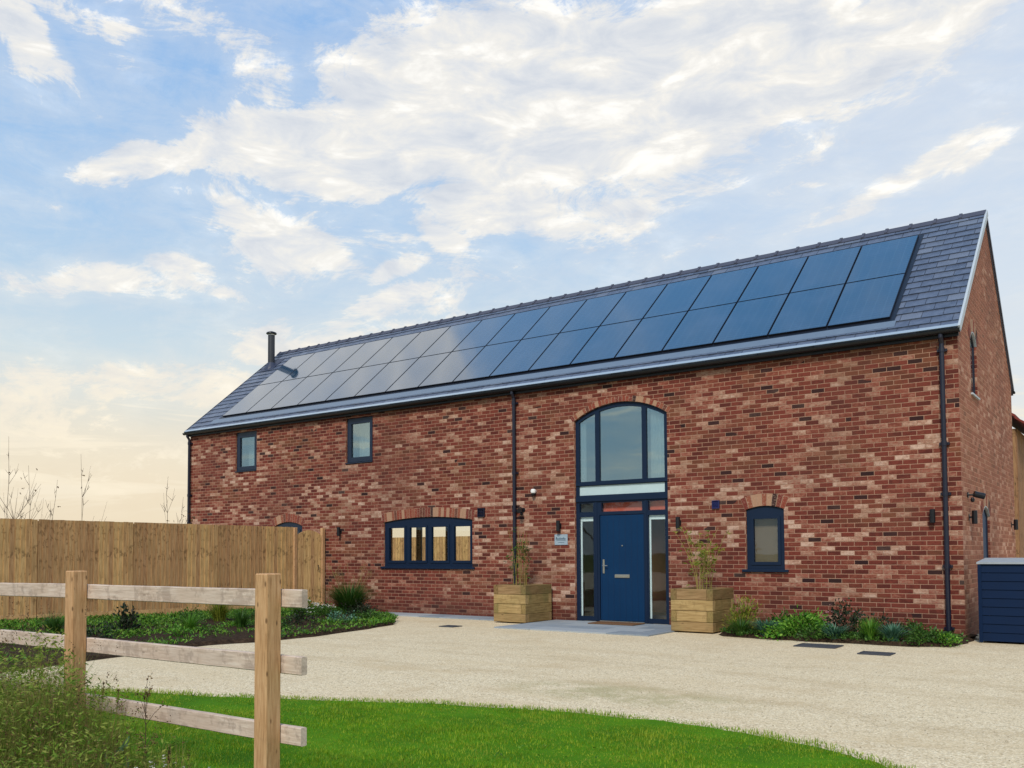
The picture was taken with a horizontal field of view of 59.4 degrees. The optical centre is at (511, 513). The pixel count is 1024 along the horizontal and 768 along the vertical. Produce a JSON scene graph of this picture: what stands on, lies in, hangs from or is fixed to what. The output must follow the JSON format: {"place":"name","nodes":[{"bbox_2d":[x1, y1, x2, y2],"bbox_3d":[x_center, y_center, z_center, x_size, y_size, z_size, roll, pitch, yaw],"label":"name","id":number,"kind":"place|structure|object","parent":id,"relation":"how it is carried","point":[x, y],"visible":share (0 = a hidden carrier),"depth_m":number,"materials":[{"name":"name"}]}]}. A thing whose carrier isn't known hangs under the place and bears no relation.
{"place":"outdoors","nodes":[
{"label":"outdoors","id":0,"kind":"place"},
{"bbox_2d":[0,609,395,671],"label":"flower bed soil","id":1,"kind":"structure","parent":0,"point":[237,637],"depth_m":14.71,"materials":[{"name":"brown soil"}]},
{"bbox_2d":[32,611,64,633],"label":"grass tuft","id":2,"kind":"object","parent":1,"relation":"on","point":[53,622],"visible":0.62,"depth_m":15.18,"materials":[{"name":"green plant"}]},
{"bbox_2d":[86,621,123,637],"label":"shrub","id":3,"kind":"object","parent":1,"relation":"on","point":[92,633],"visible":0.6,"depth_m":14.40,"materials":[{"name":"green plant"}]},
{"bbox_2d":[105,602,143,632],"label":"evergreen shrub","id":4,"kind":"object","parent":1,"relation":"on","point":[126,620],"visible":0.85,"depth_m":15.44,"materials":[{"name":"green plant"}]},
{"bbox_2d":[0,518,292,621],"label":"board fence","id":5,"kind":"object","parent":1,"relation":"on","point":[137,553],"visible":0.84,"depth_m":19.53,"materials":[{"name":"brown wood"}]},
{"bbox_2d":[293,527,324,605],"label":"garden gate","id":6,"kind":"structure","parent":5,"relation":"attached to","point":[308,558],"depth_m":22.21,"materials":[{"name":"brown wood"}]},
{"bbox_2d":[163,623,191,636],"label":"shrub","id":7,"kind":"object","parent":1,"relation":"on","point":[176,632],"visible":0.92,"depth_m":14.75,"materials":[{"name":"green plant"}]},
{"bbox_2d":[171,610,204,630],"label":"grass tuft","id":8,"kind":"object","parent":1,"relation":"on","point":[191,623],"visible":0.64,"depth_m":15.68,"materials":[{"name":"green plant"}]},
{"bbox_2d":[174,605,206,625],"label":"shrub","id":9,"kind":"object","parent":1,"relation":"on","point":[183,615],"visible":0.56,"depth_m":16.92,"materials":[{"name":"green plant"}]},
{"bbox_2d":[0,605,398,663],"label":"ground cover","id":10,"kind":"object","parent":1,"relation":"on","point":[150,619],"visible":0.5,"depth_m":16.76,"materials":[{"name":"green plant"}]},
{"bbox_2d":[205,604,234,620],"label":"grass tuft","id":11,"kind":"object","parent":1,"relation":"on","point":[219,613],"visible":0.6,"depth_m":17.95,"materials":[{"name":"green plant"}]},
{"bbox_2d":[230,607,253,627],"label":"grass tuft","id":12,"kind":"object","parent":1,"relation":"on","point":[240,619],"visible":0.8,"depth_m":16.42,"materials":[{"name":"green plant"}]},
{"bbox_2d":[247,607,254,620],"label":"shrub","id":13,"kind":"object","parent":1,"relation":"on","point":[252,614],"visible":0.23,"depth_m":17.30,"materials":[{"name":"green plant"}]},
{"bbox_2d":[254,617,294,629],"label":"shrub","id":14,"kind":"object","parent":1,"relation":"on","point":[284,620],"visible":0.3,"depth_m":15.93,"materials":[{"name":"green plant"}]},
{"bbox_2d":[290,603,308,619],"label":"grass tuft","id":15,"kind":"object","parent":1,"relation":"on","point":[296,610],"visible":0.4,"depth_m":18.38,"materials":[{"name":"green plant"}]},
{"bbox_2d":[282,611,317,624],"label":"shrub","id":16,"kind":"object","parent":1,"relation":"on","point":[297,621],"visible":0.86,"depth_m":17.10,"materials":[{"name":"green plant"}]},
{"bbox_2d":[291,599,334,615],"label":"flowering shrub","id":17,"kind":"object","parent":1,"relation":"on","point":[311,608],"visible":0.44,"depth_m":19.63,"materials":[{"name":"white plant"}]},
{"bbox_2d":[311,599,344,616],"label":"shrub","id":18,"kind":"object","parent":1,"relation":"on","point":[332,609],"visible":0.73,"depth_m":19.00,"materials":[{"name":"green plant"}]},
{"bbox_2d":[323,610,359,623],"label":"shrub","id":19,"kind":"object","parent":1,"relation":"on","point":[338,617],"visible":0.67,"depth_m":17.63,"materials":[{"name":"green plant"}]},
{"bbox_2d":[308,564,381,611],"bbox_3d":[-3.696,1.686,20.349,2.018,1.184,2.034,-2,-3,35],"label":"grass clump","id":20,"kind":"object","parent":1,"relation":"on","point":[347,596],"visible":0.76,"depth_m":20.14,"materials":[{"name":"green plant"}]},
{"bbox_2d":[340,597,377,613],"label":"shrub","id":21,"kind":"object","parent":1,"relation":"on","point":[359,604],"visible":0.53,"depth_m":19.99,"materials":[{"name":"green plant"}]},
{"bbox_2d":[340,601,381,616],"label":"shrub","id":22,"kind":"object","parent":1,"relation":"on","point":[361,611],"visible":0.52,"depth_m":19.16,"materials":[{"name":"green plant"}]},
{"bbox_2d":[351,609,386,620],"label":"shrub","id":23,"kind":"object","parent":1,"relation":"on","point":[362,614],"visible":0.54,"depth_m":18.16,"materials":[{"name":"green plant"}]},
{"bbox_2d":[389,612,493,620],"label":"path","id":24,"kind":"structure","parent":0,"point":[487,618],"depth_m":19.54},
{"bbox_2d":[2,681,918,767],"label":"lawn","id":25,"kind":"structure","parent":0,"point":[195,702],"depth_m":6.49,"materials":[{"name":"green plant"}]},
{"bbox_2d":[0,625,203,767],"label":"rough weeds","id":26,"kind":"object","parent":25,"relation":"on","point":[43,725],"visible":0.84,"depth_m":4.74,"materials":[{"name":"green plant"}]},
{"bbox_2d":[0,601,189,767],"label":"weed seed heads","id":27,"kind":"object","parent":26,"relation":"attached to","point":[66,699],"visible":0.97,"depth_m":4.52,"materials":[{"name":"plant"}]},
{"bbox_2d":[99,681,104,728],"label":"tall weed","id":28,"kind":"object","parent":25,"relation":"on","point":[103,682],"visible":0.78,"depth_m":5.00,"materials":[{"name":"plant"}]},
{"bbox_2d":[108,688,119,755],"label":"tall weed","id":29,"kind":"object","parent":25,"relation":"on","point":[118,690],"visible":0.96,"depth_m":4.90,"materials":[{"name":"plant"}]},
{"bbox_2d":[105,735,129,767],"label":"dock plant","id":30,"kind":"object","parent":25,"relation":"on","point":[123,745],"visible":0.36,"depth_m":4.76,"materials":[{"name":"green plant"}]},
{"bbox_2d":[135,676,167,760],"bbox_3d":[-1.888,1.218,4.650,0.238,0.782,0.128,-3,-3,42],"label":"tall weed","id":31,"kind":"object","parent":25,"relation":"on","point":[145,707],"visible":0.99,"depth_m":4.67,"materials":[{"name":"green plant"}]},
{"bbox_2d":[0,571,307,767],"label":"post and rail fence","id":32,"kind":"object","parent":25,"relation":"on","point":[268,598],"visible":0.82,"depth_m":4.75,"materials":[{"name":"beige wood"}]},
{"bbox_2d":[166,746,170,767],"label":"tall weed","id":33,"kind":"object","parent":25,"relation":"on","point":[169,754],"visible":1,"depth_m":4.47,"materials":[{"name":"plant"}]},
{"bbox_2d":[134,755,210,767],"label":"white wildflowers","id":34,"kind":"object","parent":25,"relation":"on","point":[162,766],"visible":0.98,"depth_m":4.48,"materials":[{"name":"green plant"}]},
{"bbox_2d":[96,691,782,767],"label":"lawn clover","id":35,"kind":"object","parent":25,"relation":"on","point":[445,709],"visible":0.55,"depth_m":6.39,"materials":[{"name":"green plant"}]},
{"bbox_2d":[0,607,1023,767],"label":"gravel drive","id":36,"kind":"structure","parent":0,"point":[955,666],"depth_m":9.84,"materials":[{"name":"beige gravel"}]},
{"bbox_2d":[0,453,38,518],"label":"bare sapling","id":37,"kind":"object","parent":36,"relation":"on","point":[16,499],"visible":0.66,"depth_m":25.20,"materials":[{"name":"brown plant"}]},
{"bbox_2d":[7,465,53,518],"bbox_3d":[-13.421,0.612,25.027,0.886,3.901,1.287,-2,-3,35],"label":"bare sapling","id":38,"kind":"object","parent":36,"relation":"on","point":[27,500],"visible":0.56,"depth_m":24.91,"materials":[{"name":"brown plant"}]},
{"bbox_2d":[35,480,60,519],"bbox_3d":[-12.825,0.806,24.976,0.784,3.501,0.785,-2,-3,26],"label":"bare sapling","id":39,"kind":"object","parent":36,"relation":"on","point":[54,504],"visible":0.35,"depth_m":24.94,"materials":[{"name":"brown plant"}]},
{"bbox_2d":[81,466,106,520],"bbox_3d":[-11.646,0.449,24.936,0.521,4.202,0.931,-2,-3,35],"label":"bare sapling","id":40,"kind":"object","parent":36,"relation":"on","point":[87,488],"visible":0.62,"depth_m":24.81,"materials":[{"name":"brown plant"}]},
{"bbox_2d":[162,482,183,522],"bbox_3d":[-9.561,0.736,24.906,0.693,3.601,0.604,-2,-3,35],"label":"bare sapling","id":41,"kind":"object","parent":36,"relation":"on","point":[164,509],"visible":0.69,"depth_m":25.07,"materials":[{"name":"brown plant"}]},
{"bbox_2d":[167,504,198,522],"bbox_3d":[-9.148,1.033,24.889,1.026,3.001,0.731,-2,-3,35],"label":"bare sapling","id":42,"kind":"object","parent":36,"relation":"on","point":[185,516],"visible":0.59,"depth_m":24.85,"materials":[{"name":"brown plant"}]},
{"bbox_2d":[392,536,469,560],"bbox_3d":[-2.194,1.900,35.482,15.980,2.024,0.033,-2,-3,35],"label":"fence","id":43,"kind":"object","parent":36,"relation":"on","point":[462,548],"visible":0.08,"depth_m":36.03,"materials":[{"name":"brown wood"}]},
{"bbox_2d":[439,625,461,627],"bbox_3d":[-1.173,2.143,17.109,0.340,0.015,0.300,-2,-3,35],"label":"drain cover","id":44,"kind":"object","parent":36,"relation":"on","point":[452,626],"visible":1,"depth_m":17.06,"materials":[{"name":"metal"}]},
{"bbox_2d":[494,583,551,622],"bbox_3d":[0.222,1.805,18.271,0.786,0.733,0.953,-2,-3,35],"label":"planter box","id":45,"kind":"object","parent":36,"relation":"on","point":[521,602],"visible":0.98,"depth_m":17.93,"materials":[{"name":"wood"}]},
{"bbox_2d":[503,527,532,584],"bbox_3d":[0.162,0.867,18.248,0.656,1.254,0.584,1,-3,-29],"label":"bamboo plant","id":46,"kind":"object","parent":45,"relation":"on","point":[524,577],"visible":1,"depth_m":18.28,"materials":[{"name":"green plant"}]},
{"bbox_2d":[88,632,1023,767],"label":"loose stones","id":47,"kind":"object","parent":36,"relation":"on","point":[649,691],"visible":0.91,"depth_m":9.48,"materials":[{"name":"beige stone"}]},
{"bbox_2d":[671,587,733,632],"bbox_3d":[3.374,1.683,15.874,0.785,0.733,0.953,-2,-3,35],"label":"planter box","id":48,"kind":"object","parent":36,"relation":"on","point":[693,609],"visible":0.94,"depth_m":15.51,"materials":[{"name":"wood"}]},
{"bbox_2d":[673,525,729,588],"bbox_3d":[3.416,0.785,15.782,0.997,1.168,0.992,0,-3,-3],"label":"bamboo plant","id":49,"kind":"object","parent":48,"relation":"on","point":[703,562],"visible":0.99,"depth_m":15.87,"materials":[{"name":"green plant"}]},
{"bbox_2d":[793,643,843,648],"bbox_3d":[4.512,1.942,13.201,0.600,0.015,0.450,-2,-3,35],"label":"drain cover","id":50,"kind":"object","parent":36,"relation":"on","point":[814,645],"visible":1,"depth_m":13.19,"materials":[{"name":"metal"}]},
{"bbox_2d":[857,651,895,655],"bbox_3d":[4.948,1.895,12.178,0.420,0.015,0.340,-2,-3,35],"label":"drain cover","id":51,"kind":"object","parent":36,"relation":"on","point":[877,653],"visible":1,"depth_m":12.14,"materials":[{"name":"metal"}]},
{"bbox_2d":[976,558,1023,642],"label":"bin store","id":52,"kind":"structure","parent":36,"relation":"on","point":[1001,597],"depth_m":13.47,"materials":[{"name":"paint"}]},
{"bbox_2d":[1012,413,1023,557],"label":"neighbour barn","id":53,"kind":"structure","parent":36,"relation":"on","point":[1018,445],"depth_m":22.79,"materials":[{"name":"brown brick"}]},
{"bbox_2d":[0,0,1023,537],"label":"sky","id":54,"kind":"structure","parent":0,"point":[184,183],"materials":[{"name":"blue"}]},
{"bbox_2d":[494,620,677,636],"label":"entrance paving","id":55,"kind":"structure","parent":0,"point":[575,626],"depth_m":16.39,"materials":[{"name":"grey stone"}]},
{"bbox_2d":[588,621,644,625],"bbox_3d":[2.003,2.106,17.239,0.980,0.018,0.500,-2,-3,35],"label":"doormat","id":56,"kind":"object","parent":55,"relation":"on","point":[616,623],"visible":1,"depth_m":17.10,"materials":[{"name":"brown fabric"}]},
{"bbox_2d":[182,210,1015,636],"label":"brick house","id":57,"kind":"structure","parent":0,"point":[840,410],"depth_m":17.82,"materials":[{"name":"brick"}]},
{"bbox_2d":[235,431,256,472],"bbox_3d":[-7.234,-1.694,24.502,0.896,1.092,0.145,-2,-3,35],"label":"window","id":58,"kind":"structure","parent":57,"relation":"in","point":[253,433],"depth_m":24.58,"materials":[{"name":"paint"}]},
{"bbox_2d":[249,437,254,465],"bbox_3d":[-7.011,-1.685,24.779,0.820,1.200,0.082,-2,-3,35],"label":"curtain","id":59,"kind":"object","parent":57,"relation":"hanging from","point":[251,449],"visible":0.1,"depth_m":24.94,"materials":[{"name":"fabric"}]},
{"bbox_2d":[276,522,301,532],"bbox_3d":[-5.801,0.883,23.399,1.088,1.323,0.086,-2,-3,35],"label":"window","id":60,"kind":"structure","parent":57,"relation":"in","point":[289,524],"depth_m":23.33,"materials":[{"name":"paint"}]},
{"bbox_2d":[337,527,341,535],"bbox_3d":[-4.273,0.438,22.170,0.084,0.220,0.125,-2,-3,35],"label":"wall light","id":61,"kind":"object","parent":57,"relation":"attached to","point":[339,531],"visible":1,"depth_m":22.12,"materials":[{"name":"black plastic"}]},
{"bbox_2d":[345,416,372,463],"bbox_3d":[-3.718,-1.798,21.993,0.916,1.122,0.145,-2,-3,35],"label":"window","id":62,"kind":"structure","parent":57,"relation":"in","point":[350,459],"depth_m":22.06,"materials":[{"name":"paint"}]},
{"bbox_2d":[359,423,369,456],"bbox_3d":[-3.504,-1.813,22.277,0.800,1.200,0.082,-2,-3,35],"label":"curtain","id":63,"kind":"object","parent":57,"relation":"hanging from","point":[364,446],"visible":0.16,"depth_m":22.42,"materials":[{"name":"fabric"}]},
{"bbox_2d":[420,527,421,560],"bbox_3d":[-2.526,1.500,29.000,1.104,2.234,0.060,-2,-3,35],"label":"garden door","id":64,"kind":"structure","parent":57,"relation":"in","point":[421,527],"depth_m":29.31,"materials":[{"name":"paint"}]},
{"bbox_2d":[380,517,474,568],"bbox_3d":[-1.947,0.671,20.612,2.820,1.184,0.150,-2,-3,35],"label":"window","id":65,"kind":"structure","parent":57,"relation":"in","point":[429,523],"depth_m":20.60,"materials":[{"name":"blue paint"}]},
{"bbox_2d":[477,508,484,516],"bbox_3d":[-0.676,-0.030,19.673,0.190,0.200,0.034,-2,-3,35],"label":"wall vent","id":66,"kind":"object","parent":57,"relation":"attached to","point":[481,513],"depth_m":19.67,"materials":[{"name":"paint"}]},
{"bbox_2d":[517,507,524,514],"bbox_3d":[0.175,-0.058,18.929,0.134,0.181,0.271,-1,-3,23],"label":"security light","id":67,"kind":"object","parent":57,"relation":"attached to","point":[519,509],"visible":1,"depth_m":18.91,"materials":[{"name":"black plastic"}]},
{"bbox_2d":[556,520,560,530],"bbox_3d":[0.959,0.247,18.437,0.084,0.220,0.125,-2,-3,35],"label":"wall light","id":68,"kind":"object","parent":57,"relation":"attached to","point":[558,525],"visible":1,"depth_m":18.39,"materials":[{"name":"black plastic"}]},
{"bbox_2d":[555,534,567,544],"bbox_3d":[1.010,0.533,18.455,0.315,0.220,0.016,-2,-3,35],"label":"house sign","id":69,"kind":"object","parent":57,"relation":"attached to","point":[561,539],"visible":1,"depth_m":18.44,"materials":[{"name":"white plastic"}]},
{"bbox_2d":[581,420,586,481],"bbox_3d":[1.451,-1.332,18.432,0.160,1.450,0.082,-2,-3,35],"label":"curtain","id":70,"kind":"object","parent":57,"relation":"hanging from","point":[583,456],"visible":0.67,"depth_m":18.40,"materials":[{"name":"fabric"}]},
{"bbox_2d":[581,517,592,521],"bbox_3d":[1.539,0.110,18.232,0.330,0.090,0.015,-2,-3,35],"label":"roller blind","id":71,"kind":"object","parent":57,"relation":"attached to","point":[584,519],"visible":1,"depth_m":18.24,"materials":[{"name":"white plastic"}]},
{"bbox_2d":[600,514,644,621],"bbox_3d":[2.166,1.063,17.684,0.974,2.092,0.126,-2,-3,35],"label":"door","id":72,"kind":"structure","parent":57,"relation":"in","point":[621,536],"depth_m":17.68,"materials":[{"name":"paint"}]},
{"bbox_2d":[649,515,664,519],"bbox_3d":[2.817,0.063,17.320,0.370,0.090,0.015,-2,-3,35],"label":"roller blind","id":73,"kind":"object","parent":57,"relation":"attached to","point":[653,517],"visible":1,"depth_m":17.33,"materials":[{"name":"white fabric"}]},
{"bbox_2d":[650,409,664,477],"bbox_3d":[2.867,-1.384,17.422,0.380,1.450,0.082,-2,-3,35],"label":"window pane","id":74,"kind":"structure","parent":57,"relation":"hanging from","point":[657,446],"depth_m":17.45,"materials":[{"name":"glass"}]},
{"bbox_2d":[675,517,680,528],"bbox_3d":[3.132,0.168,16.887,0.084,0.220,0.125,-2,-3,35],"label":"wall light","id":75,"kind":"object","parent":57,"relation":"attached to","point":[678,522],"visible":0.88,"depth_m":16.84,"materials":[{"name":"black plastic"}]},
{"bbox_2d":[712,500,719,508],"bbox_3d":[3.750,-0.172,16.514,0.140,0.150,0.034,-2,-3,35],"label":"wall vent","id":76,"kind":"object","parent":57,"relation":"attached to","point":[715,503],"depth_m":16.51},
{"bbox_2d":[742,506,788,571],"bbox_3d":[4.522,0.450,15.996,0.840,1.174,0.150,-2,-3,35],"label":"window","id":77,"kind":"structure","parent":57,"relation":"in","point":[763,512],"depth_m":16.00,"materials":[{"name":"blue paint"}]},
{"bbox_2d":[755,519,777,561],"bbox_3d":[4.599,0.461,16.104,0.660,1.050,0.005,-2,-3,35],"label":"window pane","id":78,"kind":"structure","parent":57,"relation":"attached to","point":[766,540],"depth_m":16.12,"materials":[{"name":"glass"}]},
{"bbox_2d":[929,509,934,522],"bbox_3d":[6.720,0.037,14.327,0.084,0.220,0.125,-2,-3,35],"label":"wall light","id":79,"kind":"object","parent":57,"relation":"attached to","point":[932,515],"visible":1,"depth_m":14.27,"materials":[{"name":"black plastic"}]},
{"bbox_2d":[969,510,977,523],"bbox_3d":[7.505,0.054,14.593,0.125,0.220,0.084,-2,-3,35],"label":"wall light","id":80,"kind":"object","parent":57,"relation":"attached to","point":[974,516],"visible":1,"depth_m":14.55,"materials":[{"name":"black plastic"}]},
{"bbox_2d":[968,319,979,399],"bbox_3d":[7.951,-2.686,15.541,0.155,1.357,1.100,-2,-3,35],"label":"gable window","id":81,"kind":"structure","parent":57,"relation":"in","point":[972,332],"depth_m":15.76,"materials":[{"name":"paint"}]},
{"bbox_2d":[967,491,985,501],"bbox_3d":[7.507,-0.281,14.501,0.271,0.181,0.134,-1,-3,23],"label":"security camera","id":82,"kind":"object","parent":57,"relation":"attached to","point":[980,495],"visible":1,"depth_m":14.46,"materials":[{"name":"black plastic"}]},
{"bbox_2d":[981,495,990,557],"bbox_3d":[8.507,0.846,16.139,0.155,2.407,1.199,-2,-3,35],"label":"side door","id":83,"kind":"structure","parent":57,"relation":"in","point":[985,503],"depth_m":16.32,"materials":[{"name":"paint"}]},
{"bbox_2d":[1011,519,1017,529],"bbox_3d":[10.638,0.230,18.975,0.125,0.220,0.084,-2,-3,35],"label":"wall light","id":84,"kind":"object","parent":57,"relation":"attached to","point":[1015,524],"visible":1,"depth_m":18.93,"materials":[{"name":"black plastic"}]},
{"bbox_2d":[719,627,977,646],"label":"border soil","id":85,"kind":"structure","parent":0,"point":[971,637],"depth_m":13.66,"materials":[{"name":"brown soil"}]},
{"bbox_2d":[717,616,756,635],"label":"perennial plant","id":86,"kind":"object","parent":85,"relation":"on","point":[740,626],"visible":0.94,"depth_m":14.66,"materials":[{"name":"green plant"}]},
{"bbox_2d":[723,593,762,629],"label":"shrub","id":87,"kind":"object","parent":85,"relation":"on","point":[743,614],"visible":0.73,"depth_m":15.09,"materials":[{"name":"green plant"}]},
{"bbox_2d":[749,618,781,635],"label":"perennial plant","id":88,"kind":"object","parent":85,"relation":"on","point":[760,624],"visible":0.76,"depth_m":14.40,"materials":[{"name":"blue plant"}]},
{"bbox_2d":[762,607,798,625],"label":"leafy bush","id":89,"kind":"object","parent":85,"relation":"on","point":[773,618],"visible":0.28,"depth_m":14.92,"materials":[{"name":"green plant"}]},
{"bbox_2d":[755,604,836,640],"bbox_3d":[4.534,1.741,14.373,1.259,0.612,1.150,-1,-3,15],"label":"leafy bush","id":90,"kind":"object","parent":85,"relation":"on","point":[811,619],"visible":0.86,"depth_m":14.22,"materials":[{"name":"green plant"}]},
{"bbox_2d":[794,624,824,640],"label":"ground plant","id":91,"kind":"object","parent":85,"relation":"on","point":[808,631],"visible":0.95,"depth_m":13.95,"materials":[{"name":"green plant"}]},
{"bbox_2d":[816,621,850,638],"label":"perennial plant","id":92,"kind":"object","parent":85,"relation":"on","point":[833,630],"visible":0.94,"depth_m":13.75,"materials":[{"name":"blue plant"}]},
{"bbox_2d":[719,625,967,642],"bbox_3d":[5.173,1.891,14.373,3.662,0.130,1.646,-2,-3,35],"label":"border ground cover","id":93,"kind":"object","parent":85,"relation":"on","point":[852,634],"visible":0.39,"depth_m":13.80,"materials":[{"name":"green plant"}]},
{"bbox_2d":[823,597,868,632],"bbox_3d":[5.344,1.662,14.407,0.793,0.662,0.746,0,-3,-7],"label":"rose bush","id":94,"kind":"object","parent":85,"relation":"on","point":[855,619],"visible":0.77,"depth_m":14.29,"materials":[{"name":"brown plant"}]},
{"bbox_2d":[855,616,884,639],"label":"grass tuft","id":95,"kind":"object","parent":85,"relation":"on","point":[869,630],"visible":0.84,"depth_m":13.52,"materials":[{"name":"green plant"}]},
{"bbox_2d":[855,611,914,634],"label":"shrub","id":96,"kind":"object","parent":85,"relation":"on","point":[881,619],"visible":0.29,"depth_m":14.08,"materials":[{"name":"green plant"}]},
{"bbox_2d":[875,621,913,641],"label":"perennial plant","id":97,"kind":"object","parent":85,"relation":"on","point":[890,631],"visible":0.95,"depth_m":13.28,"materials":[{"name":"blue plant"}]},
{"bbox_2d":[898,618,930,636],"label":"leafy bush","id":98,"kind":"object","parent":85,"relation":"on","point":[915,624],"visible":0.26,"depth_m":13.97,"materials":[{"name":"green plant"}]},
{"bbox_2d":[897,620,956,646],"bbox_3d":[6.136,1.750,13.205,0.805,0.375,0.866,-2,-3,35],"label":"shrub","id":99,"kind":"object","parent":85,"relation":"on","point":[920,633],"visible":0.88,"depth_m":13.13,"materials":[{"name":"green plant"}]},
{"bbox_2d":[926,629,968,646],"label":"ground plant","id":100,"kind":"object","parent":85,"relation":"on","point":[948,635],"visible":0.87,"depth_m":13.04,"materials":[{"name":"green plant"}]}
]}

